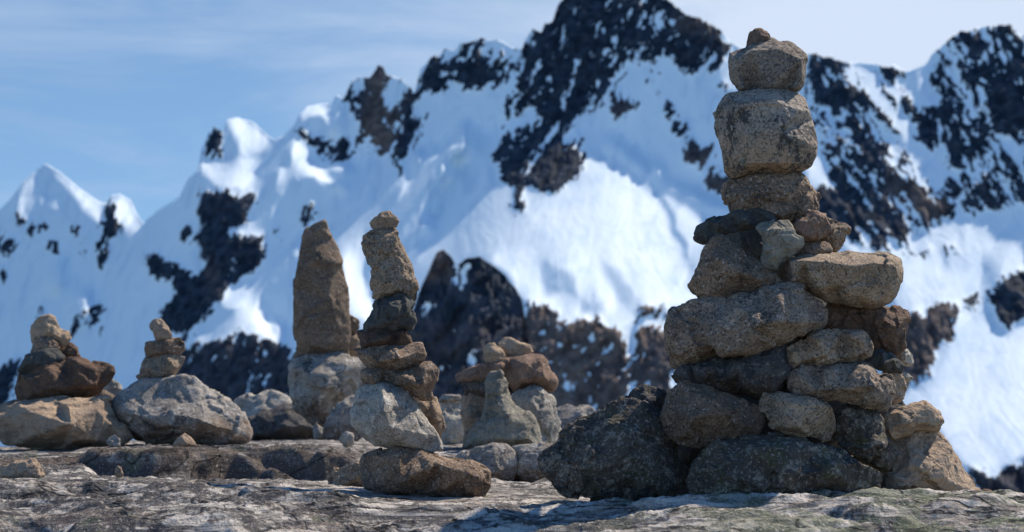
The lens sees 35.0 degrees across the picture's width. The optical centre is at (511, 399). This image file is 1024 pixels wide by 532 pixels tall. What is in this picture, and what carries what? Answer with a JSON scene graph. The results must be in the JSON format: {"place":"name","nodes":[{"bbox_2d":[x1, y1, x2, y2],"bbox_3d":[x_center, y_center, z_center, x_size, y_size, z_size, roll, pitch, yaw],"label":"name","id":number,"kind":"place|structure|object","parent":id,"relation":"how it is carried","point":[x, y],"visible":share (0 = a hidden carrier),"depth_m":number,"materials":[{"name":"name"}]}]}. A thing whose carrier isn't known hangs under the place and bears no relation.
{"place":"outdoors","nodes":[
{"label":"outdoors","id":0,"kind":"place"},
{"bbox_2d":[0,164,143,446],"bbox_3d":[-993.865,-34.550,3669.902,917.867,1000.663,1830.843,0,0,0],"label":"snow peak","id":1,"kind":"structure","parent":0,"point":[64,240],"depth_m":3448.47,"materials":[{"name":"white snow"}]},
{"bbox_2d":[408,249,529,400],"bbox_3d":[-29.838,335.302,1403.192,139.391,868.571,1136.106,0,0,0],"label":"rocky hill","id":2,"kind":"structure","parent":0,"point":[466,310],"depth_m":1035.81,"materials":[{"name":"stone"}]},
{"bbox_2d":[0,438,1023,531],"bbox_3d":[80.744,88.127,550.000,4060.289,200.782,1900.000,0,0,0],"label":"ground","id":3,"kind":"structure","parent":0,"point":[267,486],"depth_m":3.46,"materials":[{"name":"grey stone"}]},
{"bbox_2d":[0,458,44,477],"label":"stone","id":4,"kind":"object","parent":3,"relation":"on","point":[31,468],"visible":0.73,"depth_m":4.13,"materials":[{"name":"beige stone"}]},
{"bbox_2d":[0,395,133,449],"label":"stone slab","id":5,"kind":"object","parent":3,"relation":"on","point":[60,422],"depth_m":5.37,"materials":[{"name":"beige stone"}]},
{"bbox_2d":[14,356,115,400],"bbox_3d":[-1.534,-0.060,5.550,0.356,0.172,0.212,0,0,0],"label":"stone block","id":6,"kind":"object","parent":5,"relation":"on","point":[74,377],"depth_m":5.49,"materials":[{"name":"brown stone"}]},
{"bbox_2d":[18,348,64,372],"bbox_3d":[-1.609,-0.133,5.544,0.145,0.086,0.091,0,0,30],"label":"stone slab","id":7,"kind":"object","parent":6,"relation":"on","point":[33,361],"depth_m":5.52,"materials":[{"name":"grey stone"}]},
{"bbox_2d":[30,336,59,352],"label":"stone","id":8,"kind":"object","parent":7,"relation":"on","point":[41,342],"visible":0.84,"depth_m":5.57,"materials":[{"name":"grey stone"}]},
{"bbox_2d":[30,314,71,345],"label":"stone","id":9,"kind":"object","parent":8,"relation":"on","point":[46,325],"visible":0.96,"depth_m":5.59,"materials":[{"name":"beige stone"}]},
{"bbox_2d":[60,342,80,357],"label":"stone","id":10,"kind":"object","parent":6,"relation":"on","point":[71,349],"visible":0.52,"depth_m":5.62,"materials":[{"name":"brown stone"}]},
{"bbox_2d":[96,390,114,404],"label":"stone","id":11,"kind":"object","parent":3,"relation":"on","point":[104,392],"visible":0.08,"depth_m":5.70,"materials":[{"name":"beige stone"}]},
{"bbox_2d":[103,379,121,394],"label":"stone","id":12,"kind":"object","parent":3,"relation":"on","point":[113,386],"visible":0.5,"depth_m":5.84,"materials":[{"name":"grey stone"}]},
{"bbox_2d":[106,435,119,446],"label":"pebble","id":13,"kind":"object","parent":3,"relation":"on","point":[113,441],"visible":0.94,"depth_m":5.09,"materials":[{"name":"grey stone"}]},
{"bbox_2d":[115,466,123,477],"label":"pebble","id":14,"kind":"object","parent":3,"relation":"on","point":[119,472],"visible":0.91,"depth_m":4.39,"materials":[{"name":"beige stone"}]},
{"bbox_2d":[111,374,252,444],"bbox_3d":[-1.126,0.042,5.509,0.465,0.257,0.349,0,0,34],"label":"boulder","id":15,"kind":"object","parent":3,"relation":"on","point":[169,409],"visible":0.92,"depth_m":5.42,"materials":[{"name":"grey stone"}]},
{"bbox_2d":[136,354,185,379],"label":"stone","id":16,"kind":"object","parent":15,"relation":"on","point":[165,365],"visible":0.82,"depth_m":5.53,"materials":[{"name":"beige stone"}]},
{"bbox_2d":[144,337,184,358],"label":"stone","id":17,"kind":"object","parent":16,"relation":"on","point":[156,348],"visible":1,"depth_m":5.54,"materials":[{"name":"grey stone"}]},
{"bbox_2d":[149,319,171,340],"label":"pebble","id":18,"kind":"object","parent":17,"relation":"on","point":[159,329],"visible":1,"depth_m":5.54,"materials":[{"name":"beige stone"}]},
{"bbox_2d":[173,433,196,446],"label":"pebble","id":19,"kind":"object","parent":3,"relation":"on","point":[184,440],"visible":0.8,"depth_m":5.04,"materials":[{"name":"beige stone"}]},
{"bbox_2d":[233,389,291,417],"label":"boulder","id":20,"kind":"object","parent":3,"relation":"on","point":[249,404],"visible":0.36,"depth_m":7.38,"materials":[{"name":"grey stone"}]},
{"bbox_2d":[248,403,313,439],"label":"boulder","id":21,"kind":"object","parent":3,"relation":"on","point":[284,421],"visible":0.58,"depth_m":7.03,"materials":[{"name":"grey stone"}]},
{"bbox_2d":[313,422,324,439],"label":"pebble","id":22,"kind":"object","parent":3,"relation":"on","point":[317,432],"visible":0.62,"depth_m":6.59,"materials":[{"name":"grey stone"}]},
{"bbox_2d":[287,351,365,427],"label":"boulder","id":23,"kind":"object","parent":3,"relation":"on","point":[320,386],"visible":0.84,"depth_m":6.72,"materials":[{"name":"grey stone"}]},
{"bbox_2d":[292,219,350,358],"bbox_3d":[-0.798,-0.457,6.814,0.249,0.598,0.191,0,0,0],"label":"stone slab","id":24,"kind":"object","parent":23,"relation":"on","point":[321,315],"depth_m":6.75,"materials":[{"name":"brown stone"}]},
{"bbox_2d":[349,333,360,356],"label":"stone","id":25,"kind":"object","parent":23,"relation":"on","point":[354,342],"visible":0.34,"depth_m":6.98,"materials":[{"name":"stone"}]},
{"bbox_2d":[350,315,359,333],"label":"stone","id":26,"kind":"object","parent":25,"relation":"on","point":[355,323],"visible":0.47,"depth_m":6.99,"materials":[{"name":"brown stone"}]},
{"bbox_2d":[323,395,361,440],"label":"boulder","id":27,"kind":"object","parent":3,"relation":"on","point":[337,425],"visible":0.56,"depth_m":6.47,"materials":[{"name":"grey stone"}]},
{"bbox_2d":[327,462,362,485],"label":"stone","id":28,"kind":"object","parent":3,"relation":"on","point":[348,475],"visible":0.46,"depth_m":4.28,"materials":[{"name":"beige stone"}]},
{"bbox_2d":[339,431,354,447],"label":"pebble","id":29,"kind":"object","parent":3,"relation":"on","point":[346,439],"visible":1,"depth_m":5.24,"materials":[{"name":"grey stone"}]},
{"bbox_2d":[359,446,490,497],"bbox_3d":[-0.216,0.184,4.039,0.317,0.139,0.238,0,0,31],"label":"stone block","id":30,"kind":"object","parent":3,"relation":"on","point":[401,470],"depth_m":3.97,"materials":[{"name":"brown stone"}]},
{"bbox_2d":[350,382,442,451],"bbox_3d":[-0.295,0.045,4.045,0.203,0.175,0.204,0,0,-40],"label":"boulder","id":31,"kind":"object","parent":30,"relation":"on","point":[385,415],"visible":0.96,"depth_m":3.98,"materials":[{"name":"grey stone"}]},
{"bbox_2d":[360,361,439,400],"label":"stone","id":32,"kind":"object","parent":31,"relation":"on","point":[419,381],"visible":0.9,"depth_m":4.01,"materials":[{"name":"brown stone"}]},
{"bbox_2d":[354,342,426,370],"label":"stone","id":33,"kind":"object","parent":32,"relation":"on","point":[400,357],"visible":0.99,"depth_m":4.01,"materials":[{"name":"brown stone"}]},
{"bbox_2d":[357,329,412,348],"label":"stone","id":34,"kind":"object","parent":33,"relation":"on","point":[367,339],"visible":0.91,"depth_m":4.03,"materials":[{"name":"brown stone"}]},
{"bbox_2d":[363,292,416,332],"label":"stone","id":35,"kind":"object","parent":34,"relation":"on","point":[395,313],"visible":0.99,"depth_m":4.02,"materials":[{"name":"grey stone"}]},
{"bbox_2d":[361,228,418,300],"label":"stone","id":36,"kind":"object","parent":35,"relation":"on","point":[388,259],"visible":0.98,"depth_m":4.03,"materials":[{"name":"beige stone"}]},
{"bbox_2d":[369,211,398,229],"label":"pebble","id":37,"kind":"object","parent":36,"relation":"on","point":[385,219],"visible":1,"depth_m":4.05,"materials":[{"name":"beige stone"}]},
{"bbox_2d":[414,396,445,438],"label":"stone","id":38,"kind":"object","parent":30,"relation":"on","point":[431,411],"visible":0.3,"depth_m":4.19,"materials":[{"name":"brown stone"}]},
{"bbox_2d":[438,401,463,444],"bbox_3d":[-0.213,0.089,5.955,0.142,0.187,0.150,0,0,-25],"label":"stone block","id":39,"kind":"object","parent":3,"relation":"on","point":[453,433],"depth_m":5.89,"materials":[{"name":"grey stone"}]},
{"bbox_2d":[439,394,461,402],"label":"stone","id":40,"kind":"object","parent":39,"relation":"on","point":[447,398],"visible":0.9,"depth_m":5.89,"materials":[{"name":"grey stone"}]},
{"bbox_2d":[460,393,484,443],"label":"stone","id":41,"kind":"object","parent":3,"relation":"on","point":[471,409],"visible":0.36,"depth_m":5.57,"materials":[{"name":"grey stone"}]},
{"bbox_2d":[461,379,513,396],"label":"stone","id":42,"kind":"object","parent":41,"relation":"on","point":[476,387],"visible":0.49,"depth_m":5.57,"materials":[{"name":"grey stone"}]},
{"bbox_2d":[454,442,518,480],"bbox_3d":[-0.084,0.203,4.979,0.210,0.143,0.135,0,0,0],"label":"stone block","id":43,"kind":"object","parent":3,"relation":"on","point":[499,461],"depth_m":4.95,"materials":[{"name":"grey stone"}]},
{"bbox_2d":[461,369,541,448],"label":"stone","id":44,"kind":"object","parent":3,"relation":"on","point":[504,418],"visible":0.8,"depth_m":5.25,"materials":[{"name":"grey stone"}]},
{"bbox_2d":[512,442,552,482],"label":"stone block","id":45,"kind":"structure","parent":3,"relation":"on","point":[528,466],"depth_m":4.97,"materials":[{"name":"grey stone"}]},
{"bbox_2d":[510,384,561,442],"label":"boulder","id":46,"kind":"object","parent":3,"relation":"on","point":[539,403],"visible":0.53,"depth_m":5.45,"materials":[{"name":"grey stone"}]},
{"bbox_2d":[455,353,557,391],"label":"stone","id":47,"kind":"object","parent":46,"relation":"on","point":[523,371],"visible":0.91,"depth_m":5.52,"materials":[{"name":"brown stone"}]},
{"bbox_2d":[483,342,505,362],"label":"pebble","id":48,"kind":"object","parent":47,"relation":"on","point":[493,351],"visible":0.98,"depth_m":5.54,"materials":[{"name":"beige stone"}]},
{"bbox_2d":[498,337,533,357],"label":"pebble","id":49,"kind":"object","parent":47,"relation":"on","point":[511,347],"visible":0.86,"depth_m":5.58,"materials":[{"name":"beige stone"}]},
{"bbox_2d":[556,404,595,438],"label":"boulder","id":50,"kind":"object","parent":3,"relation":"on","point":[568,413],"visible":0.29,"depth_m":6.17,"materials":[{"name":"grey stone"}]},
{"bbox_2d":[537,395,689,500],"bbox_3d":[0.236,0.125,3.737,0.312,0.269,0.276,0,0,37],"label":"boulder","id":51,"kind":"object","parent":3,"relation":"on","point":[625,447],"visible":0.87,"depth_m":3.65,"materials":[{"name":"grey stone"}]},
{"bbox_2d":[629,384,666,408],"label":"stone","id":52,"kind":"object","parent":51,"relation":"on","point":[654,395],"visible":0.49,"depth_m":3.89,"materials":[{"name":"grey stone"}]},
{"bbox_2d":[678,392,848,468],"bbox_3d":[0.618,0.086,3.961,0.509,0.254,0.171,0,0,0],"label":"stone","id":53,"kind":"object","parent":3,"relation":"on","point":[687,456],"visible":0.05,"depth_m":3.90,"materials":[{"name":"grey stone"}]},
{"bbox_2d":[700,356,865,370],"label":"stone","id":54,"kind":"object","parent":53,"relation":"on","point":[864,360],"visible":0.02,"depth_m":3.95,"materials":[{"name":"grey stone"}]},
{"bbox_2d":[791,297,832,343],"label":"stone","id":55,"kind":"object","parent":54,"relation":"on","point":[824,304],"depth_m":3.91,"materials":[{"name":"grey stone"}]},
{"bbox_2d":[725,228,794,282],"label":"stone","id":56,"kind":"object","parent":55,"relation":"on","point":[746,241],"visible":0.09,"depth_m":3.90,"materials":[{"name":"grey stone"}]},
{"bbox_2d":[686,431,882,494],"bbox_3d":[0.611,0.156,3.618,0.443,0.169,0.216,0,0,0],"label":"boulder","id":57,"kind":"object","parent":3,"relation":"on","point":[775,462],"visible":0.84,"depth_m":3.56,"materials":[{"name":"grey stone"}]},
{"bbox_2d":[659,380,765,448],"bbox_3d":[0.460,0.038,3.700,0.241,0.164,0.192,0,0,-36],"label":"boulder","id":58,"kind":"object","parent":57,"relation":"on","point":[695,415],"visible":0.91,"depth_m":3.63,"materials":[{"name":"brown stone"}]},
{"bbox_2d":[671,344,790,400],"bbox_3d":[0.504,-0.066,3.718,0.284,0.141,0.172,0,0,0],"label":"stone slab","id":59,"kind":"object","parent":58,"relation":"on","point":[756,376],"depth_m":3.66,"materials":[{"name":"grey stone"}]},
{"bbox_2d":[669,348,717,369],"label":"stone","id":60,"kind":"object","parent":59,"relation":"on","point":[676,363],"visible":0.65,"depth_m":3.71,"materials":[{"name":"beige stone"}]},
{"bbox_2d":[663,281,827,359],"bbox_3d":[0.529,-0.175,3.698,0.327,0.186,0.253,0,0,31],"label":"stone slab","id":61,"kind":"object","parent":59,"relation":"on","point":[761,319],"depth_m":3.63,"materials":[{"name":"stone"}]},
{"bbox_2d":[687,234,782,297],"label":"boulder","id":62,"kind":"object","parent":61,"relation":"on","point":[726,266],"visible":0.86,"depth_m":3.66,"materials":[{"name":"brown stone"}]},
{"bbox_2d":[693,208,779,244],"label":"stone","id":63,"kind":"object","parent":62,"relation":"on","point":[734,221],"visible":0.84,"depth_m":3.75,"materials":[{"name":"grey stone"}]},
{"bbox_2d":[720,172,820,223],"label":"stone","id":64,"kind":"object","parent":63,"relation":"on","point":[792,198],"visible":0.85,"depth_m":3.75,"materials":[{"name":"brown stone"}]},
{"bbox_2d":[713,87,817,177],"bbox_3d":[0.596,-0.627,3.812,0.248,0.225,0.238,0,0,0],"label":"stone","id":65,"kind":"object","parent":64,"relation":"on","point":[761,130],"visible":0.98,"depth_m":3.72,"materials":[{"name":"stone"}]},
{"bbox_2d":[728,37,807,91],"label":"stone","id":66,"kind":"object","parent":65,"relation":"on","point":[773,62],"visible":0.96,"depth_m":3.76,"materials":[{"name":"grey stone"}]},
{"bbox_2d":[746,28,770,46],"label":"pebble","id":67,"kind":"object","parent":66,"relation":"on","point":[756,35],"visible":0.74,"depth_m":3.79,"materials":[{"name":"brown stone"}]},
{"bbox_2d":[755,219,804,271],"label":"stone","id":68,"kind":"object","parent":62,"relation":"on","point":[782,241],"visible":1,"depth_m":3.67,"materials":[{"name":"grey stone"}]},
{"bbox_2d":[758,390,835,442],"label":"stone","id":69,"kind":"object","parent":57,"relation":"on","point":[792,415],"visible":1,"depth_m":3.63,"materials":[{"name":"beige stone"}]},
{"bbox_2d":[847,430,979,490],"bbox_3d":[0.934,0.159,3.823,0.302,0.190,0.257,0,0,29],"label":"boulder","id":70,"kind":"object","parent":3,"relation":"on","point":[930,460],"visible":0.47,"depth_m":3.74,"materials":[{"name":"beige stone"}]},
{"bbox_2d":[834,404,897,470],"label":"stone","id":71,"kind":"object","parent":70,"relation":"on","point":[860,433],"visible":0.95,"depth_m":3.69,"materials":[{"name":"grey stone"}]},
{"bbox_2d":[786,361,895,411],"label":"stone","id":72,"kind":"object","parent":71,"relation":"on","point":[865,385],"visible":0.95,"depth_m":3.65,"materials":[{"name":"stone"}]},
{"bbox_2d":[786,328,873,369],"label":"stone","id":73,"kind":"object","parent":72,"relation":"on","point":[828,347],"visible":0.99,"depth_m":3.67,"materials":[{"name":"beige stone"}]},
{"bbox_2d":[879,400,905,414],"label":"stone","id":74,"kind":"object","parent":70,"relation":"on","point":[901,403],"visible":0.02,"depth_m":3.94,"materials":[{"name":"grey stone"}]},
{"bbox_2d":[882,400,943,441],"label":"stone","id":75,"kind":"object","parent":70,"relation":"on","point":[908,420],"visible":0.88,"depth_m":3.73,"materials":[{"name":"beige stone"}]},
{"bbox_2d":[882,372,906,404],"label":"stone","id":76,"kind":"object","parent":75,"relation":"on","point":[901,388],"visible":0.53,"depth_m":3.77,"materials":[{"name":"grey stone"}]},
{"bbox_2d":[825,303,911,356],"bbox_3d":[0.839,-0.166,3.822,0.198,0.137,0.151,0,0,20],"label":"stone block","id":77,"kind":"object","parent":76,"relation":"on","point":[885,328],"depth_m":3.77,"materials":[{"name":"brown stone"}]},
{"bbox_2d":[785,250,903,308],"bbox_3d":[0.770,-0.278,3.749,0.284,0.138,0.227,0,0,0],"label":"stone block","id":78,"kind":"object","parent":77,"relation":"on","point":[861,279],"depth_m":3.67,"materials":[{"name":"beige stone"}]},
{"bbox_2d":[795,241,832,255],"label":"stone","id":79,"kind":"object","parent":78,"relation":"on","point":[815,248],"visible":0.69,"depth_m":3.73,"materials":[{"name":"grey stone"}]},
{"bbox_2d":[792,210,831,241],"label":"stone","id":80,"kind":"object","parent":79,"relation":"on","point":[813,226],"visible":0.92,"depth_m":3.71,"materials":[{"name":"brown stone"}]},
{"bbox_2d":[816,213,850,251],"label":"stone","id":81,"kind":"object","parent":78,"relation":"on","point":[835,237],"visible":0.45,"depth_m":3.80,"materials":[{"name":"beige stone"}]},
{"bbox_2d":[866,348,904,373],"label":"stone","id":82,"kind":"object","parent":76,"relation":"on","point":[880,359],"visible":0.94,"depth_m":3.75,"materials":[{"name":"grey stone"}]},
{"bbox_2d":[902,372,912,381],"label":"pebble","id":83,"kind":"object","parent":76,"relation":"on","point":[907,376],"visible":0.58,"depth_m":3.85,"materials":[{"name":"grey stone"}]},
{"bbox_2d":[897,349,913,366],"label":"stone","id":84,"kind":"object","parent":83,"relation":"on","point":[905,358],"visible":0.58,"depth_m":3.85,"materials":[{"name":"grey stone"}]},
{"bbox_2d":[0,0,1023,222],"label":"sky","id":85,"kind":"structure","parent":0,"point":[125,98],"materials":[{"name":"blue"}]},
{"bbox_2d":[94,0,1023,492],"bbox_3d":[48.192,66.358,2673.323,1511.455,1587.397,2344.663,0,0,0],"label":"snowy mountain","id":86,"kind":"structure","parent":0,"point":[564,174],"depth_m":2503.32,"materials":[{"name":"white snow"}]}
]}

